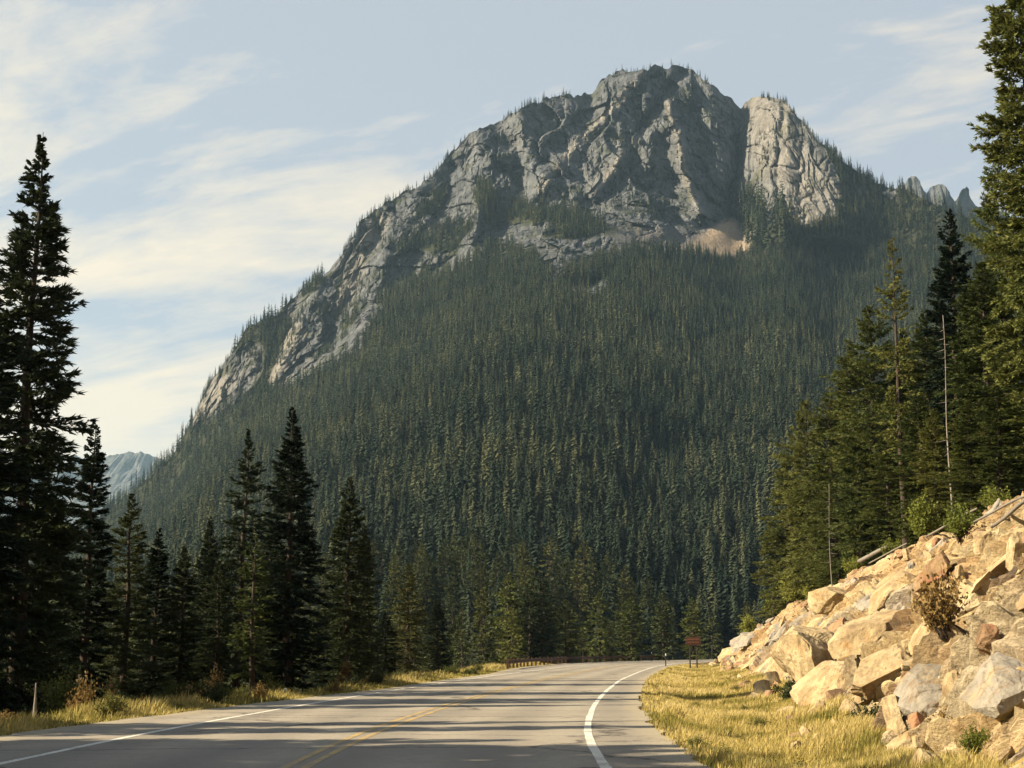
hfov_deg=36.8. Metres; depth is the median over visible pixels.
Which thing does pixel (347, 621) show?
fir tree
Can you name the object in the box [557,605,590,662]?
forest conifer
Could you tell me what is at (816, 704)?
loose stone
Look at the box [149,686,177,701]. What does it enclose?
shrub
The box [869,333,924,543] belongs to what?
fir tree
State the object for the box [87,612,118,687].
forest conifer
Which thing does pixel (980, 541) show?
loose stone
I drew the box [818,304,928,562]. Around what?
fir tree
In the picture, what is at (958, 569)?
loose stone
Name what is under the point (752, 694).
loose stone
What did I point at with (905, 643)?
loose stone
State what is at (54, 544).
fir tree
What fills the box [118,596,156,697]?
forest conifer
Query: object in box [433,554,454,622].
forest conifer
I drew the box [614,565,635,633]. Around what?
forest conifer
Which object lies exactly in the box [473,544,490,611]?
forest conifer
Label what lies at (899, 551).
rock slab
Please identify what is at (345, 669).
shrub
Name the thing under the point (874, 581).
loose stone
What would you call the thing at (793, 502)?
fir tree
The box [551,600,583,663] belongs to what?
forest conifer
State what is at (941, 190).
distant mountain
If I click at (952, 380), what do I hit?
fir tree
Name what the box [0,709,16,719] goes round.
shrub
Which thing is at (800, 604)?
rock slab
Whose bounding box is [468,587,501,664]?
forest conifer
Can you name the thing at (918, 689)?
boulder
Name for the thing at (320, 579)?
forest conifer
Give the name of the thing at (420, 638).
forest conifer
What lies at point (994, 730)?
rock slab
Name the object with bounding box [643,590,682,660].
forest conifer
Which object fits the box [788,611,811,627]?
rock slab
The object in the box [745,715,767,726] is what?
shrub
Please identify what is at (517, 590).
forest conifer
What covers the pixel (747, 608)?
forest conifer
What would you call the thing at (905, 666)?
loose stone
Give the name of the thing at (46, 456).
fir tree
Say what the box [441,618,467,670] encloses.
forest conifer
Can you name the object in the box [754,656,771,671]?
rock slab
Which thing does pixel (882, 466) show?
fir tree
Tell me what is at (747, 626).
shrub
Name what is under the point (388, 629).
fir tree
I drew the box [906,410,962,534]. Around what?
fir tree
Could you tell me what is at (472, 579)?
forest conifer
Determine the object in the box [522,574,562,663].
forest conifer
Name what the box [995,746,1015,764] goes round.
loose stone
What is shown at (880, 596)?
rock slab
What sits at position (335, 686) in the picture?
shrub
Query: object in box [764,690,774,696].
loose stone
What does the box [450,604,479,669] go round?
forest conifer
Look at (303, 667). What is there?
forest conifer
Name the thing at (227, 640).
forest conifer
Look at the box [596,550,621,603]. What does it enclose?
forest conifer
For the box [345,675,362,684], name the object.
shrub
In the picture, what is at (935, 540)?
loose stone
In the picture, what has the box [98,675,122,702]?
shrub
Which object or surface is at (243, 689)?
shrub
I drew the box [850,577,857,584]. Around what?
loose stone
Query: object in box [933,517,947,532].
shrub
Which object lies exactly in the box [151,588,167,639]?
forest conifer
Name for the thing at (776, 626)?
loose stone
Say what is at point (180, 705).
shrub
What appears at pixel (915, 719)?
loose stone
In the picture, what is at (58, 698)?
shrub
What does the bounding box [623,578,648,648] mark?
forest conifer
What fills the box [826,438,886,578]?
fir tree
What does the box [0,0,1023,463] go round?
sky
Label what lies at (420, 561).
forest conifer
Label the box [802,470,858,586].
fir tree
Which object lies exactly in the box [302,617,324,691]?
forest conifer
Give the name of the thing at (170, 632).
forest conifer
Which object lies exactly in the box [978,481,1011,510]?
shrub
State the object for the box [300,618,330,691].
forest conifer
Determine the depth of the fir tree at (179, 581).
54.14 m
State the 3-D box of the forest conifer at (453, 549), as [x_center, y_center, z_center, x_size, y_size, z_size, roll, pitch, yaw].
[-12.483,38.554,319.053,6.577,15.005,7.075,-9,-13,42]
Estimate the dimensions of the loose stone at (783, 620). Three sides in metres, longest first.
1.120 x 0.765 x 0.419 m
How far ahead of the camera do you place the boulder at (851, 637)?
35.14 m
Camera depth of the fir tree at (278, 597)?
61.17 m
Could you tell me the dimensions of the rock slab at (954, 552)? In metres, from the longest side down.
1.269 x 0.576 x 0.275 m
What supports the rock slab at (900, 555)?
on the rock slope
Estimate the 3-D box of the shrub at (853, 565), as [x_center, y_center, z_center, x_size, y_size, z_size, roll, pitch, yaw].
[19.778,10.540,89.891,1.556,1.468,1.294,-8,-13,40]
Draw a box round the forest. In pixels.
[8,62,1023,656]
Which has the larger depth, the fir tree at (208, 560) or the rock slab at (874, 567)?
the rock slab at (874, 567)
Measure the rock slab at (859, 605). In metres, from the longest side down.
1.215 x 1.116 x 0.610 m
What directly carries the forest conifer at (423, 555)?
on the mountain at (674, 162)
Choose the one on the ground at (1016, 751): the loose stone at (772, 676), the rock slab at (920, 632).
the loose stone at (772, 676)
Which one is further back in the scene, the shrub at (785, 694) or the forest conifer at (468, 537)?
the forest conifer at (468, 537)
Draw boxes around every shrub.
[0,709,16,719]
[29,664,103,716]
[63,670,102,710]
[92,689,130,715]
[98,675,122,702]
[104,682,143,703]
[149,672,187,700]
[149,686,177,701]
[170,681,202,700]
[172,701,182,709]
[186,674,230,703]
[204,664,227,690]
[218,684,237,699]
[232,684,251,696]
[249,674,284,692]
[251,680,270,699]
[321,680,347,692]
[333,661,358,684]
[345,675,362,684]
[360,663,386,684]
[438,665,455,674]
[447,665,459,674]
[460,668,472,674]
[468,661,484,670]
[683,734,711,748]
[711,743,735,753]
[738,612,756,631]
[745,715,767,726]
[763,594,777,615]
[771,676,795,700]
[775,567,803,602]
[795,754,822,767]
[799,583,813,598]
[841,554,864,572]
[845,697,879,718]
[878,534,901,554]
[903,492,941,537]
[907,561,970,640]
[923,705,950,722]
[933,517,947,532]
[939,495,984,543]
[956,721,993,754]
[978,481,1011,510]
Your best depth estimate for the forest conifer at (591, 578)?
304.06 m
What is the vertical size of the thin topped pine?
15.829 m
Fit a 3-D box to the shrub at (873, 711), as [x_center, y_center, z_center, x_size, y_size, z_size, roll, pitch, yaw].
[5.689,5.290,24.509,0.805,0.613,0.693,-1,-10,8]
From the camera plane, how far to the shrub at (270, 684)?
47.15 m
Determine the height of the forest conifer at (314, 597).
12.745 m
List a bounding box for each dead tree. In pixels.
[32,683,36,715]
[823,501,836,586]
[935,318,957,510]
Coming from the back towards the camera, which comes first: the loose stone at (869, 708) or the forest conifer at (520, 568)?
the forest conifer at (520, 568)
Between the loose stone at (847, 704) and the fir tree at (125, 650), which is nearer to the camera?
the loose stone at (847, 704)
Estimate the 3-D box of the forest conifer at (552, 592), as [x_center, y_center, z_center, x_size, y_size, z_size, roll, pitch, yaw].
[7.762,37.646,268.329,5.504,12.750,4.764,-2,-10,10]
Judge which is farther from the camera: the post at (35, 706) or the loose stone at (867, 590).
the loose stone at (867, 590)
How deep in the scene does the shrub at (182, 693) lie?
38.41 m
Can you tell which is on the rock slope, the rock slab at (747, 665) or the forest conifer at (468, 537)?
the rock slab at (747, 665)
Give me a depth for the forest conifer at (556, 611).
196.43 m
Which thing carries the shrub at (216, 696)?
on the ground at (1016, 751)
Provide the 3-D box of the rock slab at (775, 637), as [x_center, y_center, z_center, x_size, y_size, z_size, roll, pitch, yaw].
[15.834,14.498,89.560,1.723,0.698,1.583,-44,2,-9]
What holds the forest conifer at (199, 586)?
on the ground at (1016, 751)
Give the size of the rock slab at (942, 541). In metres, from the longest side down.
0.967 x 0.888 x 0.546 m
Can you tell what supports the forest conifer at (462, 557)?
on the mountain at (674, 162)
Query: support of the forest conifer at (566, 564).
on the mountain at (674, 162)
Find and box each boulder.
[729,632,754,648]
[769,625,833,681]
[807,587,847,614]
[827,610,898,659]
[849,643,910,699]
[883,724,926,752]
[893,663,941,717]
[959,651,1023,719]
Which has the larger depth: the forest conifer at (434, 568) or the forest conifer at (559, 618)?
the forest conifer at (434, 568)
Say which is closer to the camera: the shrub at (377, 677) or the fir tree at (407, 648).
the shrub at (377, 677)
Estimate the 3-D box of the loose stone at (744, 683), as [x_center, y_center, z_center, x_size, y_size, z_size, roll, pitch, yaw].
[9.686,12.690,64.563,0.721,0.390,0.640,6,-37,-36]
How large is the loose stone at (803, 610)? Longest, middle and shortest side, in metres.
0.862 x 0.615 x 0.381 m
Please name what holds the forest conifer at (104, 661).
on the ground at (1016, 751)
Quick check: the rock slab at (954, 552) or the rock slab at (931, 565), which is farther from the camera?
the rock slab at (954, 552)
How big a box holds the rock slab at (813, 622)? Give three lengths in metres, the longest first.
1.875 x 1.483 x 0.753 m
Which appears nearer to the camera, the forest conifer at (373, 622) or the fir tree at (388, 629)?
the fir tree at (388, 629)
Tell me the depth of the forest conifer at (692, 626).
212.11 m
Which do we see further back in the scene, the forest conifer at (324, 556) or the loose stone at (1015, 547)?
the forest conifer at (324, 556)
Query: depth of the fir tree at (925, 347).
83.05 m
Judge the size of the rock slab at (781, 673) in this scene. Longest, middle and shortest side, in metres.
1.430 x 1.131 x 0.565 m
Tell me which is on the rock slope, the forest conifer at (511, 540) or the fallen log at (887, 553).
the fallen log at (887, 553)
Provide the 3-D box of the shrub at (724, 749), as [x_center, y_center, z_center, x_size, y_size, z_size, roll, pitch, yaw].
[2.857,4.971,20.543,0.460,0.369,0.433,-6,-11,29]
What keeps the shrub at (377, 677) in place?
on the ground at (1016, 751)
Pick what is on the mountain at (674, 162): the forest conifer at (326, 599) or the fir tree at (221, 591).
the forest conifer at (326, 599)
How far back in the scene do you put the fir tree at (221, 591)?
51.24 m
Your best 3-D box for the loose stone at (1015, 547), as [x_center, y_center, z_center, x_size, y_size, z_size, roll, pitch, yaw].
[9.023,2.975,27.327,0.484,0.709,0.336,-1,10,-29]
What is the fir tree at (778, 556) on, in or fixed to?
on the ground at (1016, 751)
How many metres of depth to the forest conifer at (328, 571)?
301.58 m
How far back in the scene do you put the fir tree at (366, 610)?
71.12 m
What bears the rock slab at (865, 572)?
on the rock slope
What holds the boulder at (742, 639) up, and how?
on the ground at (1016, 751)
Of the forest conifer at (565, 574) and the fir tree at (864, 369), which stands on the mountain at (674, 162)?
the forest conifer at (565, 574)
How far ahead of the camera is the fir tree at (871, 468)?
106.11 m
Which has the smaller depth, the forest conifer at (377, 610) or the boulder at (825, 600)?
the boulder at (825, 600)
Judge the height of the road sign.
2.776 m
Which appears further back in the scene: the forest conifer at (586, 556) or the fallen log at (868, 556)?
the forest conifer at (586, 556)
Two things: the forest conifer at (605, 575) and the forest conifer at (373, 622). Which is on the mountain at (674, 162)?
the forest conifer at (605, 575)
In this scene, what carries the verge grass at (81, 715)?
on the ground at (1016, 751)
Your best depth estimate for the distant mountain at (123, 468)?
5123.32 m
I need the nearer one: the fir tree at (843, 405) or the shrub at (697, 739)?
the shrub at (697, 739)
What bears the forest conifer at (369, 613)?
on the mountain at (674, 162)
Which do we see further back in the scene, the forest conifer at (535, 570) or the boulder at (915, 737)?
the forest conifer at (535, 570)
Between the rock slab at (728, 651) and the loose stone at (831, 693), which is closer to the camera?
the loose stone at (831, 693)
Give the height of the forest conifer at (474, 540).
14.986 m
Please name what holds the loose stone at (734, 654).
on the rock slope
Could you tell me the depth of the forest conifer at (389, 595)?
252.44 m
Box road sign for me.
[686,637,700,667]
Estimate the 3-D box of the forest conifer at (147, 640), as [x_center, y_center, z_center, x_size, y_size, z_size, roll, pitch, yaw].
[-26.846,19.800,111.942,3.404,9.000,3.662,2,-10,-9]
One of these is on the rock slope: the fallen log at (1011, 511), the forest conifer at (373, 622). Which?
the fallen log at (1011, 511)
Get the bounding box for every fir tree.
[0,134,102,718]
[0,284,59,710]
[0,473,82,713]
[52,421,121,705]
[88,493,171,700]
[127,528,179,702]
[147,545,208,694]
[182,515,232,694]
[182,561,244,692]
[196,429,293,692]
[226,535,278,693]
[239,527,305,687]
[243,406,335,692]
[303,600,352,690]
[311,477,383,685]
[349,523,383,680]
[369,612,405,674]
[376,563,435,674]
[419,598,452,671]
[750,520,784,622]
[756,452,814,613]
[770,398,828,601]
[770,471,815,599]
[785,392,866,591]
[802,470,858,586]
[814,387,873,572]
[817,350,896,573]
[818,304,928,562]
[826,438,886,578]
[848,407,897,559]
[849,433,913,564]
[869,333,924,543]
[883,395,949,546]
[885,313,955,525]
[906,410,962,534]
[909,302,956,510]
[910,209,984,510]
[930,400,992,527]
[933,261,1023,512]
[944,285,996,503]
[954,150,1023,498]
[964,0,1023,475]
[966,385,1023,514]
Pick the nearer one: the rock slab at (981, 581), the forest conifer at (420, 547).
the rock slab at (981, 581)
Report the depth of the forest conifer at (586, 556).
327.39 m
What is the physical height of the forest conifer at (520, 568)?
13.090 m
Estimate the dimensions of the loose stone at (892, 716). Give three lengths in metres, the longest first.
0.580 x 0.414 x 0.222 m
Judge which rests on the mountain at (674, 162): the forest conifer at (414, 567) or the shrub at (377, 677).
the forest conifer at (414, 567)
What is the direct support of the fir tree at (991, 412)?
on the ground at (1016, 751)
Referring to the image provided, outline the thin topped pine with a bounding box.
[868,237,931,548]
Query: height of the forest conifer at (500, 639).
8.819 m
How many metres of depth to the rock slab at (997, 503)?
43.59 m
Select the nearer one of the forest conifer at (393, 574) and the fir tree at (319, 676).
the fir tree at (319, 676)
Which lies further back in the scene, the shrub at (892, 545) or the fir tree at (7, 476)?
the shrub at (892, 545)
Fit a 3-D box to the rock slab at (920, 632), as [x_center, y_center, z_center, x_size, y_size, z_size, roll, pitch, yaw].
[7.600,4.209,27.082,0.368,1.746,0.792,27,17,-8]
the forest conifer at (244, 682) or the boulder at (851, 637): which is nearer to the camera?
the boulder at (851, 637)
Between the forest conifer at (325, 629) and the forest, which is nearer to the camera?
the forest conifer at (325, 629)
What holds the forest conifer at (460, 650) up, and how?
on the ground at (1016, 751)
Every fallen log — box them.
[857,545,887,562]
[868,543,906,563]
[925,508,977,537]
[973,495,1023,522]
[990,499,1023,527]
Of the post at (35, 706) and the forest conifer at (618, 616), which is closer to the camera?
the post at (35, 706)
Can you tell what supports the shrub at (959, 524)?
on the rock slope
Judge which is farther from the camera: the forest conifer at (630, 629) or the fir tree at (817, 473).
the forest conifer at (630, 629)
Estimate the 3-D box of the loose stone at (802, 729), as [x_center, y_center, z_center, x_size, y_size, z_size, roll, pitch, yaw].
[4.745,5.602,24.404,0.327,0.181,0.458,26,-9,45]
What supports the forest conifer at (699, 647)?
on the ground at (1016, 751)
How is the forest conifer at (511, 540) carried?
on the mountain at (674, 162)
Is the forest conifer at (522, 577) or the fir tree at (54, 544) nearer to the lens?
the fir tree at (54, 544)
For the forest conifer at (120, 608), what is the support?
on the mountain at (674, 162)
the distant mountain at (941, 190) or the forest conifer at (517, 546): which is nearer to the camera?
the forest conifer at (517, 546)
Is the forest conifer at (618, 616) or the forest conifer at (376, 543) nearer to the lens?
the forest conifer at (618, 616)
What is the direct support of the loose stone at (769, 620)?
on the rock slope
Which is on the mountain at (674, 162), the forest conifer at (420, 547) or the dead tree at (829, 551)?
the forest conifer at (420, 547)
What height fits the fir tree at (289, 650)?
12.076 m
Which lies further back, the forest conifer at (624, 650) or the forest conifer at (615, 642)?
the forest conifer at (624, 650)
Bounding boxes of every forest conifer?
[46,609,102,694]
[87,600,101,657]
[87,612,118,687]
[93,599,128,698]
[111,581,125,632]
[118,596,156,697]
[121,582,134,614]
[129,595,160,683]
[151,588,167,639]
[159,613,178,680]
[176,584,210,686]
[218,612,243,684]
[225,625,248,688]
[292,585,312,655]
[296,641,309,691]
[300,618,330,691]
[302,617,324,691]
[305,543,322,576]
[305,573,319,641]
[309,600,339,680]
[310,553,331,594]
[311,564,328,610]
[312,555,337,606]
[312,583,331,646]
[343,595,377,643]
[358,610,384,671]
[365,579,381,636]
[366,551,380,601]
[370,541,381,606]
[371,534,385,602]
[373,546,391,607]
[375,577,404,644]
[378,554,406,612]
[384,558,405,620]
[386,607,415,672]
[387,542,413,597]
[391,615,403,670]
[401,591,435,673]
[403,558,433,622]
[405,534,426,570]
[407,539,427,581]
[409,558,432,624]
[410,617,429,666]
[411,541,429,584]
[412,560,440,630]
[413,544,429,581]
[418,558,438,628]
[422,558,442,623]
[428,630,449,668]
[431,538,459,597]
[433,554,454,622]
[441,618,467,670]
[442,569,463,637]
[446,535,464,583]
[450,537,472,597]
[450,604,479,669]
[453,628,469,668]
[457,528,478,579]
[459,568,485,638]
[460,549,488,617]
[465,532,489,582]
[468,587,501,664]
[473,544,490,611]
[473,566,492,634]
[475,620,495,664]
[486,550,507,600]
[489,573,525,665]
[490,621,504,654]
[493,593,526,664]
[495,554,517,606]
[496,606,528,662]
[502,529,525,587]
[507,537,534,589]
[508,589,549,660]
[509,572,525,621]
[513,540,538,584]
[514,559,535,595]
[515,566,560,661]
[516,581,539,658]
[518,567,532,626]
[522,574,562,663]
[528,581,565,663]
[538,535,564,590]
[539,607,559,661]
[546,563,566,630]
[547,600,567,662]
[548,547,569,601]
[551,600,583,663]
[552,560,579,618]
[555,601,588,663]
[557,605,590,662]
[558,553,582,618]
[558,603,580,662]
[567,562,588,628]
[572,539,596,607]
[572,626,591,662]
[578,557,603,622]
[579,617,598,662]
[580,590,616,661]
[584,562,622,614]
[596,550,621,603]
[601,619,618,661]
[602,624,617,661]
[607,597,641,660]
[613,595,650,660]
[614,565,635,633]
[617,616,640,660]
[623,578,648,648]
[638,572,662,642]
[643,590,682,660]
[675,598,706,659]
[685,626,703,659]
[700,612,722,659]
[733,601,756,636]
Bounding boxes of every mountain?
[1,451,162,548]
[78,64,1005,681]
[905,176,1016,232]
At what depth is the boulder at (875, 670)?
27.39 m
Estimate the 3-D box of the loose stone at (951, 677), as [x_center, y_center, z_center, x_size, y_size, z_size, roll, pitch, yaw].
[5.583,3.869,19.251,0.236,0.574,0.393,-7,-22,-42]
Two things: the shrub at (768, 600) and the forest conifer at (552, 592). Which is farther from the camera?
the forest conifer at (552, 592)
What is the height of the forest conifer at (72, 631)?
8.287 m
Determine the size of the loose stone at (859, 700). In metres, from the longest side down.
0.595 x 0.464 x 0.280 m
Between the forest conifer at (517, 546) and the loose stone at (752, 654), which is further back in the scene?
the forest conifer at (517, 546)
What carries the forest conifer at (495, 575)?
on the mountain at (674, 162)
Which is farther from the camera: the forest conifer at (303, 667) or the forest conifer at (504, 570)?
the forest conifer at (504, 570)
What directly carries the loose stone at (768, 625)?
on the rock slope
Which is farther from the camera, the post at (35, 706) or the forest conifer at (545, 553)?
the forest conifer at (545, 553)
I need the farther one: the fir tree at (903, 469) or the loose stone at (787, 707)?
the fir tree at (903, 469)
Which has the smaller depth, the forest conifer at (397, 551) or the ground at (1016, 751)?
the ground at (1016, 751)
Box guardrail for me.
[506,655,655,668]
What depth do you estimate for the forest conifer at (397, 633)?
212.74 m
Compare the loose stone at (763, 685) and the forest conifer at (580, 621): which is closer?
the loose stone at (763, 685)
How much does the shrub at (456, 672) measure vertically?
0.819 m
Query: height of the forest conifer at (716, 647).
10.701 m
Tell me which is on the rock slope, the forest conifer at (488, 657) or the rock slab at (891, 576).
the rock slab at (891, 576)
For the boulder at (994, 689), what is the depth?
16.98 m
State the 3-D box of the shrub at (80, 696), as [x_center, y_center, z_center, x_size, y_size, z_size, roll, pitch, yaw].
[-9.528,7.075,34.251,0.976,1.406,0.666,-8,-13,39]
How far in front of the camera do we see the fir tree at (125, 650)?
53.31 m
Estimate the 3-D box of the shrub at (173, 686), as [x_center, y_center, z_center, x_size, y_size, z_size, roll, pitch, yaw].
[-8.682,7.986,39.201,0.856,1.283,0.804,8,-13,-38]
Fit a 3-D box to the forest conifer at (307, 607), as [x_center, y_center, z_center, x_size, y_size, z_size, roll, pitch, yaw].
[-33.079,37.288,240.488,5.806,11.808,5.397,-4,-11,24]
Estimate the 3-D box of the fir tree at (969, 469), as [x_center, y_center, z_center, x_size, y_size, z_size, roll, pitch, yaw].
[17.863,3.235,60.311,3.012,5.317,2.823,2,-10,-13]
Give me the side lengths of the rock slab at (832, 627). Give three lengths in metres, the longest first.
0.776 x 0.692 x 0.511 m
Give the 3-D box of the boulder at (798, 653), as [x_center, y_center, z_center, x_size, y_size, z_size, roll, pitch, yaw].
[8.071,7.170,41.147,1.938,1.859,2.428,-24,5,-14]
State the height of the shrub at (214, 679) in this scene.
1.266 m
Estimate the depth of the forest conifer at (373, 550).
319.28 m
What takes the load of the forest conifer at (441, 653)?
on the ground at (1016, 751)
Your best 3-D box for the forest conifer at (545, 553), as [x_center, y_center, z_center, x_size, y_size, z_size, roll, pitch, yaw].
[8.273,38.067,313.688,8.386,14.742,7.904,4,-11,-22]
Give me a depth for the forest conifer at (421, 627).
159.28 m
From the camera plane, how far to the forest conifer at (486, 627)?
152.18 m
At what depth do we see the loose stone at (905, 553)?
59.54 m
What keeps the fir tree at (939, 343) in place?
on the ground at (1016, 751)
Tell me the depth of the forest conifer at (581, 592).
284.40 m
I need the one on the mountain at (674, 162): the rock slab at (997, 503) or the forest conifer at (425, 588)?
the forest conifer at (425, 588)
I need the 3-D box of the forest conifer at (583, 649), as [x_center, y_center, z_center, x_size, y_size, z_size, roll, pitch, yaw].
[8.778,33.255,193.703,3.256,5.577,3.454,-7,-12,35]
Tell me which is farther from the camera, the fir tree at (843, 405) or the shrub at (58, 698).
the fir tree at (843, 405)
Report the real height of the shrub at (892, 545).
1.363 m
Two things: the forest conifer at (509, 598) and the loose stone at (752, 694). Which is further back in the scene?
the forest conifer at (509, 598)
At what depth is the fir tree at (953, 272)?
75.52 m
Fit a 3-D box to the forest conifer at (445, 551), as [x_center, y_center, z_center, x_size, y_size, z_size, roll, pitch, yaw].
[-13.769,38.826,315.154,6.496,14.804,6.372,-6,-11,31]
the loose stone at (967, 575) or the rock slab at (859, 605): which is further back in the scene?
the rock slab at (859, 605)
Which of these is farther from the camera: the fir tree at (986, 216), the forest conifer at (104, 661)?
the forest conifer at (104, 661)
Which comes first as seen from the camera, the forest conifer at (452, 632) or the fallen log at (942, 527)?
the fallen log at (942, 527)
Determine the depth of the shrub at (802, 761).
18.28 m
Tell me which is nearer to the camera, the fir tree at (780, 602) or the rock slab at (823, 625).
the rock slab at (823, 625)
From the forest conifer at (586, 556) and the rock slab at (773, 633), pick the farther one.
the forest conifer at (586, 556)
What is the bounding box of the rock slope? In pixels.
[733,491,1023,766]
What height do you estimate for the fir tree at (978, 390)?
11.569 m
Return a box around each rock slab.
[718,647,732,661]
[740,660,752,669]
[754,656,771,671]
[764,629,778,645]
[764,658,775,673]
[770,620,787,641]
[774,662,787,678]
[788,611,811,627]
[790,599,807,611]
[790,660,843,706]
[806,616,823,626]
[818,617,831,628]
[828,617,846,631]
[855,586,875,613]
[860,567,873,576]
[864,599,869,608]
[868,576,908,614]
[870,558,889,570]
[876,569,911,588]
[892,549,901,559]
[896,549,909,558]
[908,579,973,654]
[913,550,950,592]
[926,532,952,549]
[929,537,949,551]
[951,543,969,555]
[971,571,991,593]
[979,716,1012,752]
[983,498,1003,518]
[986,554,1006,576]
[1010,761,1023,767]
[1016,593,1023,611]
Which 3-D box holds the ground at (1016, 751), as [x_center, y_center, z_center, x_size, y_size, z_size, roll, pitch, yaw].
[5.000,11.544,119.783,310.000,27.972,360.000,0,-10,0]
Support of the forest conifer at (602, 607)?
on the ground at (1016, 751)
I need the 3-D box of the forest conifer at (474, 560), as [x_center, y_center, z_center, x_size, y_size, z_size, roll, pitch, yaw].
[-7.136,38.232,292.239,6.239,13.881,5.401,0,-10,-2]
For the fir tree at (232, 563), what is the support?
on the ground at (1016, 751)
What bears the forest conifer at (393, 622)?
on the ground at (1016, 751)
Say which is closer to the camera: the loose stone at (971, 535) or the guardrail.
the loose stone at (971, 535)
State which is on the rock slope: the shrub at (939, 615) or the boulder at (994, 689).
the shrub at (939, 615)
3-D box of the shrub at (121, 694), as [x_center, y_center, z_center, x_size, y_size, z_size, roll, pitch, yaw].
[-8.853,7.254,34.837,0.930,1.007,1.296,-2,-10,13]
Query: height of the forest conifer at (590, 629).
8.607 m
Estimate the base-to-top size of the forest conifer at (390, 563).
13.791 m
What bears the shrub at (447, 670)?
on the ground at (1016, 751)
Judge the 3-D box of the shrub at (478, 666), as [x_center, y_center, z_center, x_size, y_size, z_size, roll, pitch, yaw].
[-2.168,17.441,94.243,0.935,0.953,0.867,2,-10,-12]
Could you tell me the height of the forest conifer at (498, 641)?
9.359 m
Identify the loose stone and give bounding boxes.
[729,652,737,659]
[739,680,751,686]
[748,651,757,658]
[749,692,760,697]
[753,679,770,692]
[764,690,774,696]
[765,617,774,622]
[765,622,771,628]
[765,671,780,684]
[773,622,779,629]
[777,706,793,710]
[779,616,786,627]
[791,741,802,748]
[798,607,808,614]
[799,726,812,738]
[803,700,828,716]
[825,688,846,700]
[838,698,859,713]
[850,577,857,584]
[854,695,872,705]
[863,586,875,594]
[867,705,881,710]
[872,578,879,584]
[881,694,906,735]
[901,639,911,656]
[901,660,910,670]
[902,548,908,560]
[907,561,915,568]
[907,573,916,579]
[908,712,924,728]
[911,748,944,767]
[923,549,934,559]
[931,537,940,547]
[942,669,959,700]
[953,565,965,584]
[956,605,978,618]
[964,572,970,578]
[970,529,985,537]
[972,530,991,555]
[975,623,1001,655]
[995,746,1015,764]
[1005,532,1023,570]
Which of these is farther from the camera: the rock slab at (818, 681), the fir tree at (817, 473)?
the fir tree at (817, 473)
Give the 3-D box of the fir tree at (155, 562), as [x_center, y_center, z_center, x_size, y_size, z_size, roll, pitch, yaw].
[-13.061,8.932,56.206,2.201,7.431,2.078,9,-13,-41]
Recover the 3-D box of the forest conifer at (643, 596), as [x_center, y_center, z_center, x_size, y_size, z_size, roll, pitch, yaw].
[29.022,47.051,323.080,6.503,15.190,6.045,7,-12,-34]
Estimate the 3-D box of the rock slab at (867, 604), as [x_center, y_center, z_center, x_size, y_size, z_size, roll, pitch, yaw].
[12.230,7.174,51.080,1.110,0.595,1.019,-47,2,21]
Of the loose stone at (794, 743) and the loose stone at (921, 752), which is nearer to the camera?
the loose stone at (921, 752)
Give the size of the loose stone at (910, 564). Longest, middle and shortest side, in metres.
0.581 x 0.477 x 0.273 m
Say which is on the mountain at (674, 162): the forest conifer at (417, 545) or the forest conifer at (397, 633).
the forest conifer at (417, 545)
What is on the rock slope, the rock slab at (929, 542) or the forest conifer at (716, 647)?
the rock slab at (929, 542)
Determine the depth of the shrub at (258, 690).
42.84 m
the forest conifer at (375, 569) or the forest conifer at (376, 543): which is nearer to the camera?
the forest conifer at (375, 569)
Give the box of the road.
[0,659,717,767]
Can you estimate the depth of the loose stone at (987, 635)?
19.22 m
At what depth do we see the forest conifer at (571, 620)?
205.19 m
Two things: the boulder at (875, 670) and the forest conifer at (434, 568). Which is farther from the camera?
the forest conifer at (434, 568)
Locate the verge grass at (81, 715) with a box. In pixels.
[0,661,551,735]
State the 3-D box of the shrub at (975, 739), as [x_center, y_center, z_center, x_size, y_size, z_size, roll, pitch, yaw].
[5.164,3.958,17.126,0.445,0.419,0.370,3,-10,-16]
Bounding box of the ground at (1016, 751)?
[42,663,1023,765]
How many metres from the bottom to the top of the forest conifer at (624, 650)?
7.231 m
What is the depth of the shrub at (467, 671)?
83.17 m
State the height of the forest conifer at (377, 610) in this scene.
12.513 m
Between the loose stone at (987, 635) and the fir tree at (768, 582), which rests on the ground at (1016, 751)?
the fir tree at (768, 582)
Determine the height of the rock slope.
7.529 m
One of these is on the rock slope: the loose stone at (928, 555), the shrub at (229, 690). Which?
the loose stone at (928, 555)
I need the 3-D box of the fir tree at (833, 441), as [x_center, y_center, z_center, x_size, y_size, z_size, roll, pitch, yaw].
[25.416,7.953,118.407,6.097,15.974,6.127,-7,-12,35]
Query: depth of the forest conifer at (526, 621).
159.77 m
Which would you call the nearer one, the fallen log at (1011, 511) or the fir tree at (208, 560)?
the fallen log at (1011, 511)
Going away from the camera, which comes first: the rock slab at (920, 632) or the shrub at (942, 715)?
the shrub at (942, 715)
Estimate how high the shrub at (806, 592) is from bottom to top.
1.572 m
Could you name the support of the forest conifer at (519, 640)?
on the ground at (1016, 751)
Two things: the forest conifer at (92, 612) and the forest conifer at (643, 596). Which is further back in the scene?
the forest conifer at (643, 596)
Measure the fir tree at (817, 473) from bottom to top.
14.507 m
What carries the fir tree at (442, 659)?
on the ground at (1016, 751)
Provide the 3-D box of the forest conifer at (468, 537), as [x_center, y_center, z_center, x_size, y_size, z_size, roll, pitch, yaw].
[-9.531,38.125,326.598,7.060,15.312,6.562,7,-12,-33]
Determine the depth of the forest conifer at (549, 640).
174.55 m

